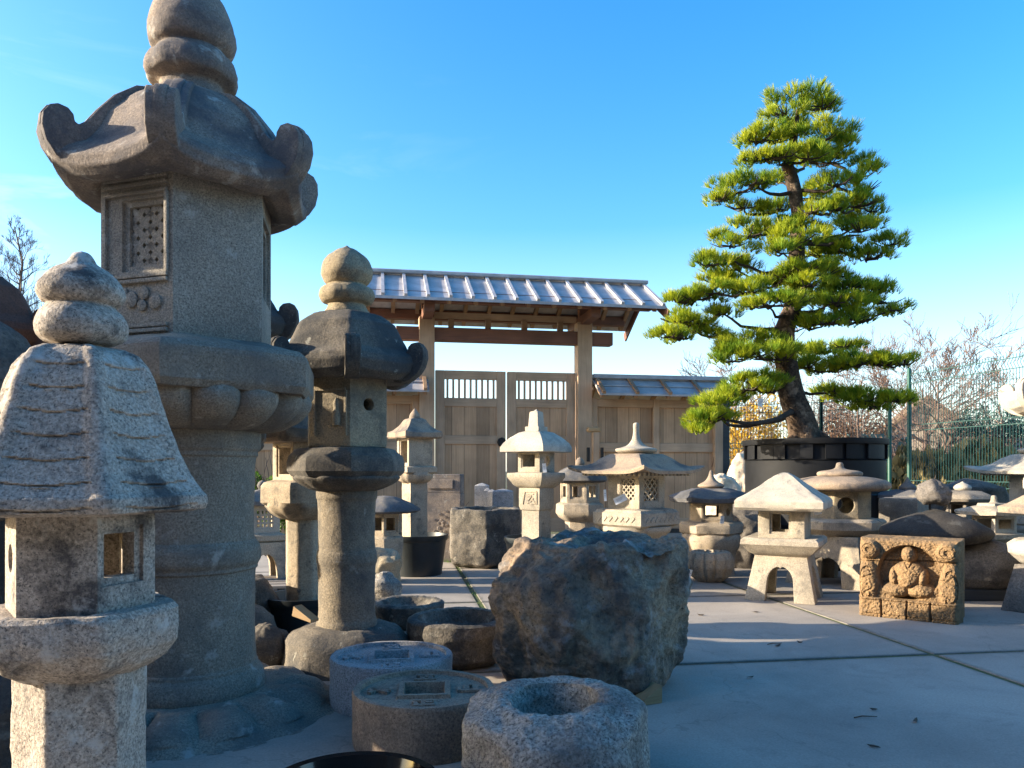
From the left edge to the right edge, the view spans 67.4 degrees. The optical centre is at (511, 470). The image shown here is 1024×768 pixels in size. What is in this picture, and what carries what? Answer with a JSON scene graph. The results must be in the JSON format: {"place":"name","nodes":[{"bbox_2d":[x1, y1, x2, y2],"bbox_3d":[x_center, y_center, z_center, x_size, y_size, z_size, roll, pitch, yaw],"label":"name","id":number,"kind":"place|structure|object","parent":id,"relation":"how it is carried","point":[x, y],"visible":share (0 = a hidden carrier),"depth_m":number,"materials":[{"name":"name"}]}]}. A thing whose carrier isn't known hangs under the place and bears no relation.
{"place":"outdoors","nodes":[
{"label":"outdoors","id":0,"kind":"place"},
{"bbox_2d":[0,675,11,767],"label":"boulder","id":1,"kind":"object","parent":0,"point":[5,717],"visible":0.07,"depth_m":2.74,"materials":[{"name":"grey stone"}]},
{"bbox_2d":[0,276,46,346],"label":"stone lantern","id":2,"kind":"object","parent":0,"point":[17,314],"visible":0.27,"depth_m":4.92,"materials":[{"name":"grey stone"}]},
{"bbox_2d":[0,0,1023,471],"label":"sky","id":3,"kind":"structure","parent":0,"point":[565,138],"materials":[{"name":"blue"}]},
{"bbox_2d":[146,533,1023,767],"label":"paving","id":4,"kind":"structure","parent":0,"point":[793,714],"depth_m":4.19,"materials":[{"name":"concrete"}]},
{"bbox_2d":[0,321,30,603],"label":"stone lantern","id":5,"kind":"object","parent":4,"relation":"on","point":[14,345],"visible":0.19,"depth_m":3.25,"materials":[{"name":"grey stone"}]},
{"bbox_2d":[0,251,207,767],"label":"stone lantern","id":6,"kind":"object","parent":4,"relation":"on","point":[95,475],"visible":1,"depth_m":1.98,"materials":[{"name":"stone"}]},
{"bbox_2d":[36,0,334,762],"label":"stone lantern","id":7,"kind":"object","parent":4,"relation":"on","point":[189,178],"visible":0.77,"depth_m":3.57,"materials":[{"name":"grey stone"}]},
{"bbox_2d":[255,574,278,612],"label":"carved rock","id":8,"kind":"object","parent":4,"relation":"on","point":[264,591],"visible":0.19,"depth_m":5.47,"materials":[{"name":"stone"}]},
{"bbox_2d":[254,480,285,590],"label":"stone lantern","id":9,"kind":"object","parent":4,"relation":"on","point":[270,537],"visible":0.42,"depth_m":7.56,"materials":[{"name":"stone"}]},
{"bbox_2d":[255,449,285,533],"bbox_3d":[-4.028,0.450,12.545,1.257,1.619,2.070,0,0,0],"label":"green bush","id":10,"kind":"object","parent":4,"relation":"on","point":[258,475],"visible":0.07,"depth_m":12.54,"materials":[{"name":"green plant"}]},
{"bbox_2d":[255,622,288,665],"bbox_3d":[-1.549,1.074,4.752,0.338,0.252,0.310,0,0,0],"label":"boulder","id":11,"kind":"object","parent":4,"relation":"on","point":[269,637],"visible":0.41,"depth_m":4.64,"materials":[{"name":"stone"}]},
{"bbox_2d":[264,575,285,588],"bbox_3d":[-2.419,1.129,7.350,1.050,0.142,0.800,0,0,-12],"label":"wooden pallet","id":12,"kind":"object","parent":4,"relation":"on","point":[274,581],"visible":0.01,"depth_m":7.32,"materials":[{"name":"grey wood"}]},
{"bbox_2d":[255,301,298,626],"bbox_3d":[-2.047,-0.323,5.102,1.209,3.070,1.197,0,0,-22],"label":"stone lantern","id":13,"kind":"object","parent":4,"relation":"on","point":[285,320],"visible":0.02,"depth_m":5.13,"materials":[{"name":"grey stone"}]},
{"bbox_2d":[268,590,317,633],"bbox_3d":[-1.544,1.060,5.700,0.606,0.280,0.606,0,0,0],"label":"plant pot","id":14,"kind":"object","parent":4,"relation":"on","point":[281,609],"visible":0.2,"depth_m":5.44,"materials":[{"name":"black plastic"}]},
{"bbox_2d":[260,415,317,600],"bbox_3d":[-1.543,0.244,5.701,0.710,1.916,0.787,0,0,0],"label":"stone lantern","id":15,"kind":"object","parent":14,"relation":"in","point":[288,498],"visible":0.38,"depth_m":5.57,"materials":[{"name":"beige stone"}]},
{"bbox_2d":[255,376,428,534],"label":"timber wall","id":16,"kind":"structure","parent":4,"relation":"on","point":[402,403],"depth_m":13.86,"materials":[{"name":"brown wood"}]},
{"bbox_2d":[271,246,427,680],"bbox_3d":[-1.020,-0.091,4.751,1.024,2.602,1.014,0,0,0],"label":"stone lantern","id":17,"kind":"object","parent":4,"relation":"on","point":[346,464],"visible":0.89,"depth_m":4.56,"materials":[{"name":"grey stone"}]},
{"bbox_2d":[292,604,318,622],"bbox_3d":[-1.196,0.831,4.457,0.140,0.059,0.070,13,6,24],"label":"wooden wedge","id":18,"kind":"object","parent":17,"relation":"on","point":[301,612],"visible":1,"depth_m":4.44,"materials":[{"name":"brown wood"}]},
{"bbox_2d":[286,751,433,767],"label":"glazed bowl","id":19,"kind":"object","parent":4,"relation":"on","point":[367,759],"visible":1,"depth_m":2.72,"materials":[{"name":"ceramic"}]},
{"bbox_2d":[375,571,401,600],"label":"boulder","id":20,"kind":"object","parent":4,"relation":"on","point":[388,584],"visible":0.4,"depth_m":6.39,"materials":[{"name":"stone"}]},
{"bbox_2d":[375,547,401,581],"bbox_3d":[-1.243,0.981,7.604,0.318,0.437,0.284,0,0,0],"label":"boulder","id":21,"kind":"object","parent":20,"relation":"on","point":[389,560],"visible":0.46,"depth_m":7.52,"materials":[{"name":"stone"}]},
{"bbox_2d":[329,641,452,716],"bbox_3d":[-0.626,1.077,4.000,0.634,0.248,0.633,0,0,-8],"label":"coin basin","id":22,"kind":"object","parent":4,"relation":"on","point":[352,667],"visible":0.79,"depth_m":3.88,"materials":[{"name":"stone"}]},
{"bbox_2d":[375,495,420,558],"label":"stone lantern","id":23,"kind":"object","parent":4,"relation":"on","point":[389,510],"visible":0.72,"depth_m":8.14,"materials":[{"name":"stone"}]},
{"bbox_2d":[375,595,443,630],"bbox_3d":[-0.805,1.101,5.955,0.561,0.197,0.558,0,0,0],"label":"stone basin","id":24,"kind":"object","parent":4,"relation":"on","point":[399,610],"visible":0.65,"depth_m":5.76,"materials":[{"name":"grey stone"}]},
{"bbox_2d":[352,669,493,765],"bbox_3d":[-0.391,1.082,3.421,0.634,0.238,0.633,0,0,-5],"label":"coin basin","id":25,"kind":"object","parent":4,"relation":"on","point":[418,713],"visible":0.85,"depth_m":3.18,"materials":[{"name":"grey stone"}]},
{"bbox_2d":[399,532,447,576],"bbox_3d":[-1.098,0.970,8.900,0.717,0.460,0.717,0,0,0],"label":"plant pot","id":26,"kind":"object","parent":4,"relation":"on","point":[422,556],"visible":0.83,"depth_m":8.62,"materials":[{"name":"black plastic"}]},
{"bbox_2d":[387,408,442,536],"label":"stone lantern","id":27,"kind":"object","parent":26,"relation":"in","point":[414,434],"visible":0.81,"depth_m":8.79,"materials":[{"name":"grey stone"}]},
{"bbox_2d":[427,474,463,561],"bbox_3d":[-0.902,0.626,10.193,0.502,1.151,0.256,0,0,8],"label":"carved slab","id":28,"kind":"object","parent":4,"relation":"on","point":[445,495],"depth_m":10.08,"materials":[{"name":"stone"}]},
{"bbox_2d":[406,606,495,670],"bbox_3d":[-0.338,1.056,4.848,0.657,0.288,0.664,0,0,0],"label":"stone basin","id":29,"kind":"object","parent":4,"relation":"on","point":[465,635],"visible":0.73,"depth_m":4.59,"materials":[{"name":"grey stone"}]},
{"bbox_2d":[474,483,488,505],"bbox_3d":[-0.429,0.689,10.950,0.207,1.024,0.208,0,0,0],"label":"granite post","id":30,"kind":"object","parent":4,"relation":"on","point":[480,488],"visible":0.31,"depth_m":10.85,"materials":[{"name":"grey stone"}]},
{"bbox_2d":[449,506,520,568],"bbox_3d":[-0.343,0.840,9.750,0.922,0.751,1.019,0,0,0],"label":"stone basin","id":31,"kind":"object","parent":4,"relation":"on","point":[478,534],"visible":0.88,"depth_m":9.36,"materials":[{"name":"grey stone"}]},
{"bbox_2d":[483,488,490,506],"bbox_3d":[-0.340,0.723,10.750,0.120,0.954,0.120,0,0,0],"label":"granite post","id":32,"kind":"object","parent":4,"relation":"on","point":[485,491],"visible":0.16,"depth_m":10.69,"materials":[{"name":"grey stone"}]},
{"bbox_2d":[487,489,494,506],"bbox_3d":[-0.273,0.730,10.550,0.135,0.942,0.135,0,0,0],"label":"granite post","id":33,"kind":"object","parent":4,"relation":"on","point":[489,498],"visible":0.2,"depth_m":10.49,"materials":[{"name":"grey stone"}]},
{"bbox_2d":[492,489,512,506],"bbox_3d":[-0.121,0.724,10.400,0.283,0.953,0.283,0,0,0],"label":"granite post","id":34,"kind":"object","parent":4,"relation":"on","point":[502,497],"visible":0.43,"depth_m":10.26,"materials":[{"name":"grey stone"}]},
{"bbox_2d":[366,268,668,531],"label":"timber gate","id":35,"kind":"structure","parent":4,"relation":"on","point":[470,442],"depth_m":14.17,"materials":[{"name":"brown wood"}]},
{"bbox_2d":[435,370,505,506],"bbox_3d":[-0.752,-0.340,14.104,1.310,2.980,0.145,0,0,-10],"label":"door","id":36,"kind":"structure","parent":35,"relation":"in","point":[473,430],"depth_m":14.13,"materials":[{"name":"brown wood"}]},
{"bbox_2d":[507,372,574,531],"bbox_3d":[0.548,-0.340,14.372,1.300,2.980,0.070,0,0,-10],"label":"door","id":37,"kind":"structure","parent":35,"relation":"in","point":[558,415],"depth_m":14.37,"materials":[{"name":"brown wood"}]},
{"bbox_2d":[504,534,555,550],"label":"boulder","id":38,"kind":"object","parent":4,"relation":"on","point":[509,540],"visible":0.06,"depth_m":8.11,"materials":[{"name":"grey stone"}]},
{"bbox_2d":[500,409,571,538],"bbox_3d":[0.260,0.273,8.200,0.565,1.856,0.564,0,0,37],"label":"stone lantern","id":39,"kind":"object","parent":4,"relation":"on","point":[534,444],"visible":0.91,"depth_m":8.09,"materials":[{"name":"beige stone"}]},
{"bbox_2d":[542,460,546,471],"bbox_3d":[0.335,-0.054,7.955,0.041,0.150,0.035,0,0,31],"label":"paper tag","id":40,"kind":"object","parent":39,"relation":"on","point":[544,467],"visible":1,"depth_m":7.96,"materials":[{"name":"grey paper"}]},
{"bbox_2d":[461,675,649,767],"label":"stone basin","id":41,"kind":"object","parent":4,"relation":"on","point":[561,721],"visible":1,"depth_m":2.71,"materials":[{"name":"stone"}]},
{"bbox_2d":[556,457,606,531],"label":"stone lantern","id":42,"kind":"object","parent":4,"relation":"on","point":[574,511],"visible":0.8,"depth_m":9.41,"materials":[{"name":"stone"}]},
{"bbox_2d":[488,527,692,694],"bbox_3d":[0.401,0.774,4.334,1.110,0.852,0.918,0,0,-30],"label":"rugged rock","id":43,"kind":"object","parent":4,"relation":"on","point":[609,607],"visible":0.91,"depth_m":4.01,"materials":[{"name":"grey stone"}]},
{"bbox_2d":[586,427,603,529],"bbox_3d":[1.508,0.235,14.104,0.320,2.050,0.160,0,0,-10],"label":"latch post","id":44,"kind":"object","parent":4,"relation":"on","point":[597,452],"visible":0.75,"depth_m":14.06,"materials":[{"name":"brown wood"}]},
{"bbox_2d":[567,422,704,538],"bbox_3d":[1.310,0.348,8.101,1.029,1.710,1.027,0,0,-42],"label":"stone lantern","id":45,"kind":"object","parent":4,"relation":"on","point":[636,464],"visible":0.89,"depth_m":7.90,"materials":[{"name":"beige stone"}]},
{"bbox_2d":[613,491,626,504],"bbox_3d":[1.098,0.277,7.795,0.148,0.148,0.033,0,0,0],"label":"paper tag","id":46,"kind":"object","parent":45,"relation":"hanging from","point":[620,499],"visible":1,"depth_m":7.79,"materials":[{"name":"grey paper"}]},
{"bbox_2d":[635,682,661,704],"bbox_3d":[0.706,1.155,3.980,0.110,0.089,0.090,0,0,-25],"label":"wooden wedge","id":47,"kind":"object","parent":4,"relation":"on","point":[651,693],"visible":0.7,"depth_m":3.96,"materials":[{"name":"brown wood"}]},
{"bbox_2d":[592,374,729,532],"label":"timber wall","id":48,"kind":"structure","parent":4,"relation":"on","point":[654,406],"depth_m":14.73,"materials":[{"name":"brown wood"}]},
{"bbox_2d":[668,470,745,575],"bbox_3d":[2.306,0.597,8.899,0.952,1.209,0.908,0,0,0],"label":"stone lantern","id":49,"kind":"object","parent":4,"relation":"on","point":[700,529],"visible":0.87,"depth_m":8.67,"materials":[{"name":"stone"}]},
{"bbox_2d":[720,512,723,523],"bbox_3d":[2.349,0.537,8.595,0.049,0.171,0.033,0,0,0],"label":"paper tag","id":50,"kind":"object","parent":49,"relation":"on","point":[722,519],"visible":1,"depth_m":8.59,"materials":[{"name":"grey paper"}]},
{"bbox_2d":[688,549,734,581],"bbox_3d":[2.152,1.034,8.350,0.509,0.331,0.506,0,0,0],"label":"pumpkin","id":51,"kind":"object","parent":4,"relation":"on","point":[708,565],"visible":0.96,"depth_m":8.16,"materials":[{"name":"grey stone"}]},
{"bbox_2d":[706,473,741,514],"bbox_3d":[3.238,0.621,11.810,0.643,1.158,0.535,0,0,0],"label":"white rock","id":52,"kind":"object","parent":4,"relation":"on","point":[725,480],"visible":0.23,"depth_m":11.66,"materials":[{"name":"stone"}]},
{"bbox_2d":[727,451,744,491],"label":"white rock","id":53,"kind":"object","parent":4,"relation":"on","point":[736,470],"visible":0.15,"depth_m":12.42,"materials":[{"name":"stone"}]},
{"bbox_2d":[733,504,757,568],"bbox_3d":[2.966,0.787,9.571,0.908,0.825,0.624,0,0,0],"label":"boulder","id":54,"kind":"object","parent":4,"relation":"on","point":[744,557],"visible":0.24,"depth_m":9.34,"materials":[{"name":"grey stone"}]},
{"bbox_2d":[734,473,832,604],"bbox_3d":[2.574,0.610,7.250,0.785,1.180,0.782,0,0,28],"label":"stone lantern","id":55,"kind":"object","parent":4,"relation":"on","point":[771,545],"visible":1,"depth_m":7.03,"materials":[{"name":"beige stone"}]},
{"bbox_2d":[730,396,891,490],"bbox_3d":[5.484,-0.080,14.646,3.237,2.660,0.436,0,0,35],"label":"wire fence","id":56,"kind":"object","parent":4,"relation":"on","point":[888,436],"visible":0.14,"depth_m":14.52,"materials":[{"name":"green metal"}]},
{"bbox_2d":[742,437,889,570],"bbox_3d":[3.925,0.404,10.000,1.784,1.592,1.784,0,0,0],"label":"planter","id":57,"kind":"object","parent":4,"relation":"on","point":[767,459],"visible":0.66,"depth_m":9.28,"materials":[{"name":"black plastic"}]},
{"bbox_2d":[642,76,923,437],"bbox_3d":[3.557,-2.641,9.926,3.520,4.865,2.022,0,0,-25],"label":"pine tree","id":58,"kind":"object","parent":57,"relation":"in","point":[838,290],"visible":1,"depth_m":9.78,"materials":[{"name":"green plant"}]},
{"bbox_2d":[758,398,763,406],"bbox_3d":[3.110,-0.874,9.615,0.075,0.156,0.033,0,0,0],"label":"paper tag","id":59,"kind":"object","parent":58,"relation":"hanging from","point":[760,402],"visible":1,"depth_m":9.61,"materials":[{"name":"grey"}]},
{"bbox_2d":[785,462,891,590],"bbox_3d":[3.499,0.556,8.198,0.992,1.289,0.989,0,0,38],"label":"stone lantern","id":60,"kind":"object","parent":4,"relation":"on","point":[847,525],"visible":0.78,"depth_m":7.89,"materials":[{"name":"beige stone"}]},
{"bbox_2d":[854,715,876,717],"bbox_3d":[1.711,1.193,3.724,0.121,0.008,0.016,0,0,-9],"label":"twig","id":61,"kind":"object","parent":4,"relation":"on","point":[864,716],"visible":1,"depth_m":3.72,"materials":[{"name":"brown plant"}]},
{"bbox_2d":[877,476,930,509],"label":"stone lantern","id":62,"kind":"object","parent":4,"relation":"on","point":[907,487],"visible":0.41,"depth_m":9.22,"materials":[{"name":"stone"}]},
{"bbox_2d":[859,534,964,624],"bbox_3d":[3.293,0.875,6.343,0.772,0.650,0.461,0,0,36],"label":"carved block","id":63,"kind":"object","parent":4,"relation":"on","point":[917,578],"depth_m":6.20,"materials":[{"name":"stone"}]},
{"bbox_2d":[879,414,990,465],"bbox_3d":[7.731,0.109,15.403,2.994,2.518,2.222,0,0,26],"label":"reed clump","id":64,"kind":"object","parent":4,"relation":"on","point":[901,448],"visible":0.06,"depth_m":15.00,"materials":[{"name":"plant"}]},
{"bbox_2d":[892,408,978,453],"bbox_3d":[8.287,0.099,15.204,1.547,2.564,1.951,0,0,23],"label":"yellow reed","id":65,"kind":"object","parent":4,"relation":"on","point":[934,436],"visible":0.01,"depth_m":15.04,"materials":[{"name":"plant"}]},
{"bbox_2d":[892,424,1020,493],"bbox_3d":[8.359,0.260,14.391,3.782,2.237,2.234,0,0,0],"label":"reed bed","id":66,"kind":"object","parent":4,"relation":"on","point":[899,474],"visible":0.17,"depth_m":14.02,"materials":[{"name":"plant"}]},
{"bbox_2d":[907,353,1023,489],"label":"wire fence","id":67,"kind":"object","parent":4,"relation":"on","point":[909,436],"visible":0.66,"depth_m":12.43,"materials":[{"name":"green metal"}]},
{"bbox_2d":[943,481,991,519],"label":"stone lantern","id":68,"kind":"object","parent":4,"relation":"on","point":[964,495],"visible":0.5,"depth_m":8.82,"materials":[{"name":"grey stone"}]},
{"bbox_2d":[931,478,1008,509],"bbox_3d":[6.264,0.654,10.598,1.365,1.092,0.836,0,0,0],"label":"boulder","id":69,"kind":"object","parent":4,"relation":"on","point":[1001,493],"visible":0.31,"depth_m":10.35,"materials":[{"name":"grey stone"}]},
{"bbox_2d":[965,589,1006,600],"bbox_3d":[4.362,1.150,7.250,0.640,0.100,0.400,0,0,0],"label":"timber sleeper","id":70,"kind":"object","parent":4,"relation":"on","point":[982,595],"visible":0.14,"depth_m":7.05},
{"bbox_2d":[965,540,1020,589],"bbox_3d":[4.451,0.889,7.294,0.860,0.477,0.637,0,0,0],"label":"boulder","id":71,"kind":"object","parent":70,"relation":"on","point":[989,565],"visible":0.51,"depth_m":7.03,"materials":[{"name":"grey stone"}]},
{"bbox_2d":[879,509,994,545],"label":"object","id":72,"kind":"object","parent":71,"relation":"on","point":[936,523],"visible":0.55,"depth_m":7.10,"materials":[{"name":"grey stone"}]},
{"bbox_2d":[915,479,952,505],"bbox_3d":[4.035,0.209,7.351,0.321,0.262,0.316,0,0,0],"label":"boulder","id":73,"kind":"object","parent":72,"relation":"on","point":[933,491],"visible":1,"depth_m":7.25,"materials":[{"name":"grey stone"}]},
{"bbox_2d":[954,495,1023,543],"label":"stone lantern","id":74,"kind":"object","parent":4,"relation":"on","point":[1003,526],"visible":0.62,"depth_m":7.79,"materials":[{"name":"beige stone"}]},
{"bbox_2d":[963,448,1023,533],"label":"stone lantern","id":75,"kind":"object","parent":4,"relation":"on","point":[1012,466],"visible":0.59,"depth_m":9.63,"materials":[{"name":"grey stone"}]},
{"bbox_2d":[997,495,1023,612],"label":"stone lantern","id":76,"kind":"object","parent":4,"relation":"on","point":[1013,601],"visible":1,"depth_m":6.53,"materials":[{"name":"beige stone"}]},
{"bbox_2d":[998,378,1023,487],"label":"stone lantern","id":77,"kind":"object","parent":4,"relation":"on","point":[1011,399],"visible":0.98,"depth_m":7.28,"materials":[{"name":"white stone"}]},
{"bbox_2d":[444,472,1023,686],"bbox_3d":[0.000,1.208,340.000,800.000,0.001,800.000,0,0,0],"label":"ground","id":78,"kind":"structure","parent":0,"point":[477,599],"depth_m":5.04,"materials":[{"name":"grey concrete"}]},
{"bbox_2d":[0,215,52,311],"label":"larch tree","id":79,"kind":"object","parent":78,"relation":"on","point":[20,280],"visible":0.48,"depth_m":26.04,"materials":[{"name":"brown plant"}]},
{"bbox_2d":[446,561,487,608],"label":"grass","id":80,"kind":"structure","parent":78,"relation":"on","point":[467,584],"depth_m":8.07,"materials":[{"name":"green plant"}]},
{"bbox_2d":[712,433,743,464],"bbox_3d":[4.171,0.257,15.276,1.763,2.001,1.489,0,0,0],"label":"green bush","id":81,"kind":"object","parent":78,"relation":"on","point":[732,451],"visible":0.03,"depth_m":15.23,"materials":[{"name":"green plant"}]},
{"bbox_2d":[677,308,811,452],"bbox_3d":[6.020,-1.374,19.652,4.307,5.305,4.378,0,0,-39],"label":"bare tree","id":82,"kind":"object","parent":78,"relation":"on","point":[720,372],"visible":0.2,"depth_m":20.15,"materials":[{"name":"brown plant"}]},
{"bbox_2d":[730,368,843,463],"bbox_3d":[5.655,-0.609,17.640,3.689,3.805,4.013,0,0,43],"label":"forsythia bush","id":83,"kind":"object","parent":78,"relation":"on","point":[733,432],"visible":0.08,"depth_m":16.91,"materials":[{"name":"yellow plant"}]},
{"bbox_2d":[758,377,925,444],"bbox_3d":[8.503,-0.676,19.954,5.069,3.944,4.032,0,0,-24],"label":"brown bush","id":84,"kind":"object","parent":78,"relation":"on","point":[841,428],"visible":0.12,"depth_m":19.95,"materials":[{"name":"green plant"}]},
{"bbox_2d":[767,349,957,440],"bbox_3d":[12.259,-1.532,27.655,4.562,5.665,6.700,0,0,-21],"label":"russet tree","id":85,"kind":"object","parent":78,"relation":"on","point":[872,419],"visible":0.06,"depth_m":26.62,"materials":[{"name":"brown plant"}]},
{"bbox_2d":[806,348,934,454],"bbox_3d":[7.994,-0.765,17.865,3.940,4.379,3.884,0,0,0],"label":"bare tree","id":86,"kind":"object","parent":78,"relation":"on","point":[844,414],"visible":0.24,"depth_m":17.79,"materials":[{"name":"brown plant"}]},
{"bbox_2d":[841,434,914,458],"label":"garden shed","id":87,"kind":"structure","parent":78,"relation":"on","point":[905,439],"depth_m":23.25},
{"bbox_2d":[823,308,1023,455],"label":"bare tree","id":88,"kind":"object","parent":78,"relation":"on","point":[945,356],"visible":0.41,"depth_m":20.69,"materials":[{"name":"brown plant"}]},
{"bbox_2d":[865,291,1022,454],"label":"bare tree","id":89,"kind":"object","parent":78,"relation":"on","point":[936,413],"visible":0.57,"depth_m":16.37,"materials":[{"name":"brown plant"}]},
{"bbox_2d":[900,384,1023,448],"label":"red bush","id":90,"kind":"object","parent":78,"relation":"on","point":[974,424],"visible":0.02,"depth_m":18.21,"materials":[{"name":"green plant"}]},
{"bbox_2d":[912,395,1023,452],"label":"purple bush","id":91,"kind":"object","parent":78,"relation":"on","point":[956,441],"depth_m":16.75,"materials":[{"name":"plant"}]},
{"bbox_2d":[932,362,1023,453],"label":"bare tree","id":92,"kind":"object","parent":78,"relation":"on","point":[1011,429],"visible":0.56,"depth_m":15.48,"materials":[{"name":"brown plant"}]},
{"bbox_2d":[986,428,1023,452],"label":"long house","id":93,"kind":"structure","parent":78,"relation":"on","point":[1017,440],"depth_m":43.62,"materials":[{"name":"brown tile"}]},
{"bbox_2d":[878,497,928,521],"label":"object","id":94,"kind":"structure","parent":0,"point":[891,508],"depth_m":8.47,"materials":[{"name":"grey stone"}]},
{"bbox_2d":[874,395,978,450],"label":"gabled house","id":95,"kind":"structure","parent":0,"point":[920,434],"depth_m":36.82,"materials":[{"name":"brown tile"}]}
]}

